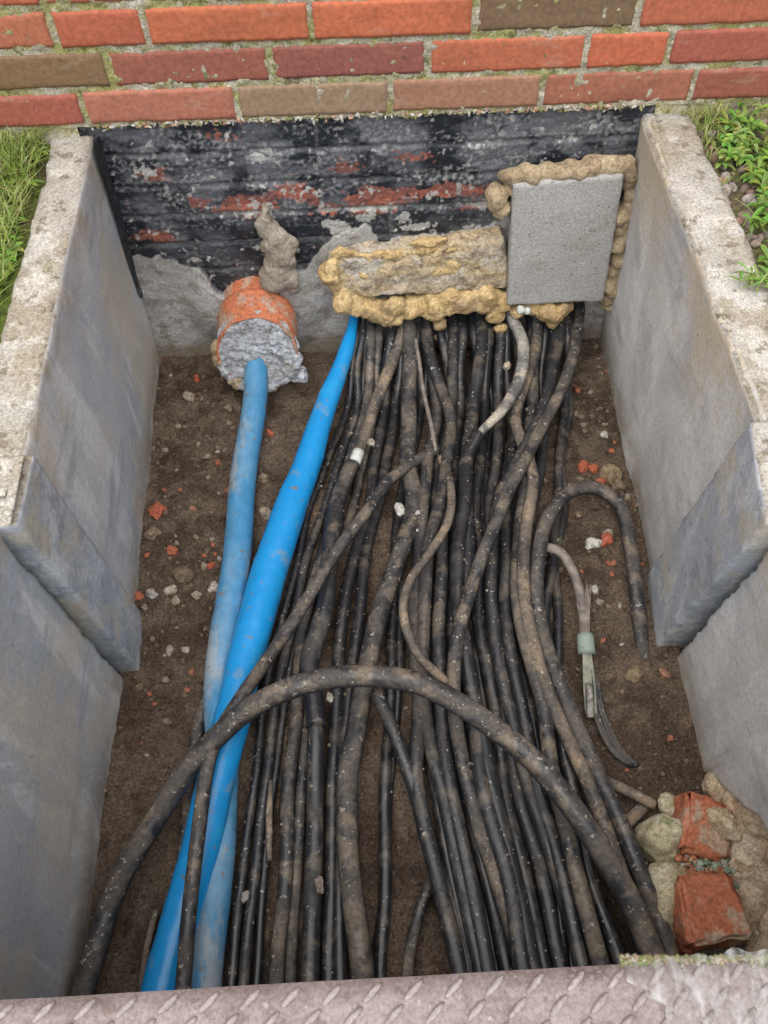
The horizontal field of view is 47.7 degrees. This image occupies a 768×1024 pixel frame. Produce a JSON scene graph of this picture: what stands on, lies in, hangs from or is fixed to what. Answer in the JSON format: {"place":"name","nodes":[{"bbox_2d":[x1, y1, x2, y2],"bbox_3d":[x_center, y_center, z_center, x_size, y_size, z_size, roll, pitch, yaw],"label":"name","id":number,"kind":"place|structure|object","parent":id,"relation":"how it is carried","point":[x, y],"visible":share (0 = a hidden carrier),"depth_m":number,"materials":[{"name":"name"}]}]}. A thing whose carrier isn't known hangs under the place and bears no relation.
{"place":"outdoors","nodes":[
{"label":"outdoors","id":0,"kind":"place"},
{"bbox_2d":[0,101,767,343],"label":"ground","id":1,"kind":"structure","parent":0,"point":[736,205],"depth_m":1.37,"materials":[{"name":"green plant"}]},
{"bbox_2d":[0,127,79,144],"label":"plinth","id":2,"kind":"structure","parent":1,"relation":"on","point":[61,133],"depth_m":1.45,"materials":[{"name":"grey concrete"}]},
{"bbox_2d":[0,113,767,999],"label":"concrete cable shaft","id":3,"kind":"object","parent":1,"relation":"in","point":[684,339],"visible":0.93,"depth_m":1.27,"materials":[{"name":"grey concrete"}]},
{"bbox_2d":[0,961,767,1023],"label":"tread plate cover","id":4,"kind":"object","parent":3,"relation":"on","point":[619,994],"visible":1,"depth_m":0.72,"materials":[{"name":"grey metal"}]},
{"bbox_2d":[618,953,767,971],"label":"moss crumbs","id":5,"kind":"object","parent":4,"relation":"on","point":[720,959],"visible":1,"depth_m":0.73,"materials":[{"name":"plant"}]},
{"bbox_2d":[652,988,763,1023],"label":"torn plastic film","id":6,"kind":"object","parent":4,"relation":"on","point":[656,996],"visible":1,"depth_m":0.71,"materials":[{"name":"grey plastic"}]},
{"bbox_2d":[322,152,636,338],"bbox_3d":[0.177,-0.492,1.665,0.594,0.408,0.096,-3,56,-1],"label":"expanding foam seal","id":7,"kind":"object","parent":3,"relation":"attached to","point":[465,269],"visible":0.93,"depth_m":1.68,"materials":[{"name":"beige plastic"}]},
{"bbox_2d":[506,172,623,304],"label":"concrete cover slab","id":8,"kind":"structure","parent":7,"relation":"attached to","point":[561,233],"depth_m":1.61,"materials":[{"name":"grey concrete"}]},
{"bbox_2d":[0,109,767,298],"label":"weeds","id":9,"kind":"object","parent":1,"relation":"on","point":[758,175],"visible":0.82,"depth_m":1.37,"materials":[{"name":"green plant"}]},
{"bbox_2d":[654,100,767,119],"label":"plinth","id":10,"kind":"structure","parent":1,"relation":"on","point":[699,109],"depth_m":1.47,"materials":[{"name":"grey concrete"}]},
{"bbox_2d":[697,118,767,283],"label":"roadside pebbles","id":11,"kind":"object","parent":1,"relation":"on","point":[739,220],"visible":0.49,"depth_m":1.37,"materials":[{"name":"stone"}]},
{"bbox_2d":[87,338,746,993],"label":"soil floor","id":12,"kind":"structure","parent":0,"point":[641,700],"depth_m":1.49,"materials":[{"name":"brown soil"}]},
{"bbox_2d":[139,910,160,991],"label":"power cable","id":13,"kind":"object","parent":12,"relation":"on","point":[152,932],"visible":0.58,"depth_m":1.23,"materials":[{"name":"black rubber"}]},
{"bbox_2d":[177,688,203,855],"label":"power cable","id":14,"kind":"object","parent":12,"relation":"on","point":[196,733],"visible":0.2,"depth_m":1.38,"materials":[{"name":"black rubber"}]},
{"bbox_2d":[192,359,267,988],"bbox_3d":[-0.264,0.182,1.465,0.075,0.127,1.253,-1,56,0],"label":"blue water pipe","id":15,"kind":"object","parent":12,"relation":"on","point":[210,943],"visible":0.68,"depth_m":1.49,"materials":[{"name":"blue plastic"}]},
{"bbox_2d":[141,316,358,991],"bbox_3d":[-0.201,0.130,1.492,0.087,0.119,1.387,8,56,6],"label":"blue water pipe","id":16,"kind":"object","parent":12,"relation":"on","point":[257,615],"visible":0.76,"depth_m":1.45,"materials":[{"name":"blue plastic"}]},
{"bbox_2d":[265,781,271,862],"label":"power cable","id":17,"kind":"object","parent":12,"relation":"on","point":[268,827],"visible":1,"depth_m":1.30,"materials":[{"name":"black rubber"}]},
{"bbox_2d":[224,318,360,986],"bbox_3d":[-0.153,0.139,1.500,0.061,0.099,1.366,6,56,5],"label":"power cable","id":18,"kind":"object","parent":12,"relation":"on","point":[234,941],"visible":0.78,"depth_m":1.39,"materials":[{"name":"black rubber"}]},
{"bbox_2d":[236,318,365,985],"bbox_3d":[-0.134,0.139,1.498,0.061,0.098,1.364,5,56,5],"label":"power cable","id":19,"kind":"object","parent":12,"relation":"on","point":[248,923],"visible":0.81,"depth_m":1.40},
{"bbox_2d":[251,340,364,984],"bbox_3d":[-0.124,0.141,1.503,0.058,0.105,1.364,5,56,4],"label":"power cable","id":20,"kind":"object","parent":12,"relation":"on","point":[257,955],"visible":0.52,"depth_m":1.29,"materials":[{"name":"black rubber"}]},
{"bbox_2d":[268,319,374,983],"bbox_3d":[-0.107,0.138,1.498,0.079,0.104,1.361,4,56,4],"label":"power cable","id":21,"kind":"object","parent":12,"relation":"on","point":[284,883],"visible":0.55,"depth_m":1.35,"materials":[{"name":"black rubber"}]},
{"bbox_2d":[284,322,382,982],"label":"power cable","id":22,"kind":"object","parent":12,"relation":"on","point":[291,949],"visible":0.54,"depth_m":1.33,"materials":[{"name":"black rubber"}]},
{"bbox_2d":[299,325,403,981],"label":"cable with joint sleeve","id":23,"kind":"object","parent":12,"relation":"on","point":[313,646],"visible":0.83,"depth_m":1.39,"materials":[{"name":"black rubber"}]},
{"bbox_2d":[321,326,395,980],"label":"power cable","id":24,"kind":"object","parent":12,"relation":"on","point":[334,707],"visible":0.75,"depth_m":1.42,"materials":[{"name":"black rubber"}]},
{"bbox_2d":[77,105,655,356],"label":"foundation wall","id":25,"kind":"structure","parent":12,"relation":"on","point":[193,201],"depth_m":1.56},
{"bbox_2d":[92,137,142,296],"bbox_3d":[-0.486,-0.531,1.619,0.022,0.420,0.103,-3,56,-1],"label":"bitumen membrane flap","id":26,"kind":"object","parent":25,"relation":"attached to","point":[108,181],"visible":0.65,"depth_m":1.55,"materials":[{"name":"black rubber"}]},
{"bbox_2d":[210,276,308,392],"bbox_3d":[-0.255,-0.360,1.768,0.194,0.199,0.159,-3,56,-1],"label":"orange pipe sleeve","id":27,"kind":"object","parent":25,"relation":"in","point":[255,321],"visible":0.84,"depth_m":1.73,"materials":[{"name":"plastic"}]},
{"bbox_2d":[255,207,300,295],"bbox_3d":[-0.203,-0.491,1.653,0.088,0.192,0.050,-3,56,-1],"label":"expanding foam lump","id":28,"kind":"object","parent":25,"relation":"attached to","point":[279,246],"visible":1,"depth_m":1.65,"materials":[{"name":"beige plastic"}]},
{"bbox_2d":[91,102,644,131],"bbox_3d":[-0.026,-0.661,1.447,0.928,0.024,0.023,-3,56,-1],"label":"mortar fringe","id":29,"kind":"object","parent":25,"relation":"on","point":[376,114],"visible":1,"depth_m":1.45,"materials":[{"name":"concrete"}]},
{"bbox_2d":[0,0,767,127],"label":"bricks","id":30,"kind":"object","parent":25,"relation":"on","point":[285,21],"visible":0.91,"depth_m":1.37,"materials":[{"name":"red brick"}]},
{"bbox_2d":[0,0,767,130],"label":"mortar joints","id":31,"kind":"object","parent":30,"relation":"attached to","point":[104,51],"visible":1,"depth_m":1.36,"materials":[{"name":"grey concrete"}]},
{"bbox_2d":[70,664,664,995],"bbox_3d":[0.006,0.463,1.212,0.825,0.160,0.477,3,56,3],"label":"power cable","id":32,"kind":"object","parent":12,"relation":"on","point":[519,750],"visible":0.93,"depth_m":1.24,"materials":[{"name":"black rubber"}]},
{"bbox_2d":[335,325,401,980],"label":"power cable","id":33,"kind":"object","parent":12,"relation":"on","point":[341,946],"visible":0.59,"depth_m":1.52,"materials":[{"name":"black rubber"}]},
{"bbox_2d":[78,302,673,988],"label":"soil crumbs on cables","id":34,"kind":"object","parent":12,"relation":"on","point":[318,886],"visible":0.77,"depth_m":1.40,"materials":[{"name":"soil"}]},
{"bbox_2d":[335,317,420,979],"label":"power cable","id":35,"kind":"object","parent":12,"relation":"on","point":[358,937],"visible":0.84,"depth_m":1.38,"materials":[{"name":"black rubber"}]},
{"bbox_2d":[372,317,420,956],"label":"power cable","id":36,"kind":"object","parent":12,"relation":"on","point":[400,663],"visible":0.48,"depth_m":1.44,"materials":[{"name":"black rubber"}]},
{"bbox_2d":[374,317,429,978],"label":"power cable","id":37,"kind":"object","parent":12,"relation":"on","point":[384,875],"visible":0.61,"depth_m":1.34,"materials":[{"name":"black rubber"}]},
{"bbox_2d":[100,344,717,991],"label":"gravel","id":38,"kind":"structure","parent":12,"relation":"on","point":[610,474],"depth_m":1.60,"materials":[{"name":"brown gravel"}]},
{"bbox_2d":[402,875,432,976],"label":"power cable","id":39,"kind":"object","parent":12,"relation":"on","point":[418,911],"visible":0.77,"depth_m":1.23,"materials":[{"name":"black rubber"}]},
{"bbox_2d":[372,691,471,972],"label":"power cable","id":40,"kind":"object","parent":12,"relation":"on","point":[391,728],"visible":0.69,"depth_m":1.34,"materials":[{"name":"black rubber"}]},
{"bbox_2d":[406,318,468,973],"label":"power cable","id":41,"kind":"object","parent":12,"relation":"on","point":[446,914],"visible":0.72,"depth_m":1.33,"materials":[{"name":"black rubber"}]},
{"bbox_2d":[175,444,441,989],"bbox_3d":[-0.135,0.254,1.393,0.149,0.105,1.080,16,58,11],"label":"power cable","id":42,"kind":"object","parent":41,"relation":"on","point":[187,925],"visible":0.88,"depth_m":1.32,"materials":[{"name":"black rubber"}]},
{"bbox_2d":[415,338,437,450],"bbox_3d":[0.082,-0.236,1.734,0.012,0.048,0.264,-7,56,-4],"label":"bare conductor","id":43,"kind":"object","parent":41,"relation":"on","point":[426,403],"visible":1,"depth_m":1.72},
{"bbox_2d":[416,328,480,971],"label":"power cable","id":44,"kind":"object","parent":12,"relation":"on","point":[426,574],"visible":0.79,"depth_m":1.46,"materials":[{"name":"black rubber"}]},
{"bbox_2d":[457,315,468,754],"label":"power cable","id":45,"kind":"object","parent":12,"relation":"on","point":[465,726],"visible":0.09,"depth_m":1.39,"materials":[{"name":"black rubber"}]},
{"bbox_2d":[430,315,496,971],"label":"power cable","id":46,"kind":"object","parent":12,"relation":"on","point":[460,831],"visible":0.56,"depth_m":1.35,"materials":[{"name":"black rubber"}]},
{"bbox_2d":[399,455,454,683],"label":"power cable","id":47,"kind":"object","parent":46,"relation":"on","point":[429,666],"visible":0.94,"depth_m":1.45,"materials":[{"name":"rubber"}]},
{"bbox_2d":[425,330,472,972],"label":"power cable","id":48,"kind":"object","parent":46,"relation":"on","point":[442,341],"visible":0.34,"depth_m":1.35,"materials":[{"name":"black rubber"}]},
{"bbox_2d":[442,315,499,970],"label":"power cable","id":49,"kind":"object","parent":12,"relation":"on","point":[466,391],"visible":0.07,"depth_m":1.25,"materials":[{"name":"black rubber"}]},
{"bbox_2d":[467,311,487,710],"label":"power cable","id":50,"kind":"object","parent":12,"relation":"on","point":[471,322],"visible":0.1,"depth_m":1.50,"materials":[{"name":"black rubber"}]},
{"bbox_2d":[460,312,532,969],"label":"power cable","id":51,"kind":"object","parent":50,"relation":"on","point":[518,943],"visible":0.68,"depth_m":1.30,"materials":[{"name":"black rubber"}]},
{"bbox_2d":[449,429,542,968],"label":"power cable","id":52,"kind":"object","parent":51,"relation":"on","point":[471,689],"visible":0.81,"depth_m":1.41,"materials":[{"name":"black rubber"}]},
{"bbox_2d":[477,311,528,434],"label":"power cable","id":53,"kind":"object","parent":52,"relation":"on","point":[498,414],"visible":0.8,"depth_m":1.69,"materials":[{"name":"grey rubber"}]},
{"bbox_2d":[445,311,513,970],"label":"power cable","id":54,"kind":"object","parent":12,"relation":"on","point":[502,949],"visible":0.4,"depth_m":1.45,"materials":[{"name":"black rubber"}]},
{"bbox_2d":[446,302,585,950],"bbox_3d":[0.226,0.106,1.484,0.200,0.096,1.394,7,56,5],"label":"power cable","id":55,"kind":"object","parent":54,"relation":"on","point":[455,645],"visible":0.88,"depth_m":1.45,"materials":[{"name":"black rubber"}]},
{"bbox_2d":[471,318,552,967],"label":"power cable","id":56,"kind":"object","parent":12,"relation":"on","point":[486,662],"visible":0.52,"depth_m":1.44,"materials":[{"name":"black rubber"}]},
{"bbox_2d":[482,374,552,965],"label":"power cable","id":57,"kind":"object","parent":12,"relation":"on","point":[488,468],"visible":0.16,"depth_m":1.67,"materials":[{"name":"black rubber"}]},
{"bbox_2d":[483,319,568,967],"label":"power cable","id":58,"kind":"object","parent":12,"relation":"on","point":[548,911],"visible":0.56,"depth_m":1.31,"materials":[{"name":"black rubber"}]},
{"bbox_2d":[512,314,570,966],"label":"power cable","id":59,"kind":"object","parent":58,"relation":"on","point":[532,711],"visible":0.14,"depth_m":1.41,"materials":[{"name":"black rubber"}]},
{"bbox_2d":[498,315,573,966],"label":"power cable","id":60,"kind":"object","parent":12,"relation":"on","point":[508,378],"visible":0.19,"depth_m":1.77,"materials":[{"name":"black rubber"}]},
{"bbox_2d":[500,317,590,966],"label":"power cable","id":61,"kind":"object","parent":60,"relation":"on","point":[577,947],"visible":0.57,"depth_m":1.38,"materials":[{"name":"black rubber"}]},
{"bbox_2d":[485,318,587,952],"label":"power cable","id":62,"kind":"object","parent":12,"relation":"on","point":[500,666],"visible":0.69,"depth_m":1.46,"materials":[{"name":"black rubber"}]},
{"bbox_2d":[515,324,584,940],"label":"power cable","id":63,"kind":"object","parent":12,"relation":"on","point":[544,347],"visible":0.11,"depth_m":1.79,"materials":[{"name":"black rubber"}]},
{"bbox_2d":[511,312,608,965],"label":"power cable","id":64,"kind":"object","parent":63,"relation":"on","point":[587,916],"visible":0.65,"depth_m":1.34,"materials":[{"name":"black rubber"}]},
{"bbox_2d":[531,323,624,963],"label":"power cable","id":65,"kind":"object","parent":12,"relation":"on","point":[610,936],"visible":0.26,"depth_m":1.26,"materials":[{"name":"black rubber"}]},
{"bbox_2d":[552,304,611,963],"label":"power cable","id":66,"kind":"object","parent":12,"relation":"on","point":[557,619],"visible":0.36,"depth_m":1.54,"materials":[{"name":"black rubber"}]},
{"bbox_2d":[544,316,639,954],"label":"power cable","id":67,"kind":"object","parent":12,"relation":"on","point":[550,575],"visible":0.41,"depth_m":1.66,"materials":[{"name":"black rubber"}]},
{"bbox_2d":[510,343,630,873],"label":"power cable","id":68,"kind":"object","parent":67,"relation":"on","point":[568,737],"visible":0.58,"depth_m":1.43,"materials":[{"name":"rubber"}]},
{"bbox_2d":[547,543,638,767],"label":"stripped cable","id":69,"kind":"object","parent":12,"relation":"on","point":[594,707],"visible":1,"depth_m":1.44,"materials":[{"name":"grey plastic"}]},
{"bbox_2d":[531,481,679,956],"bbox_3d":[0.363,0.334,1.372,0.212,0.090,0.895,-3,56,-1],"label":"power cable","id":70,"kind":"object","parent":12,"relation":"on","point":[618,820],"visible":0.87,"depth_m":1.43,"materials":[{"name":"black rubber"}]},
{"bbox_2d":[607,777,655,809],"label":"power cable","id":71,"kind":"object","parent":12,"relation":"on","point":[636,796],"visible":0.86,"depth_m":1.32,"materials":[{"name":"brown rubber"}]},
{"bbox_2d":[625,802,647,826],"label":"power cable","id":72,"kind":"object","parent":12,"relation":"on","point":[638,811],"visible":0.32,"depth_m":1.31,"materials":[{"name":"brown rubber"}]},
{"bbox_2d":[632,785,767,954],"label":"brick footing rubble","id":73,"kind":"object","parent":12,"relation":"on","point":[708,898],"visible":0.83,"depth_m":1.23,"materials":[{"name":"brick"}]}
]}

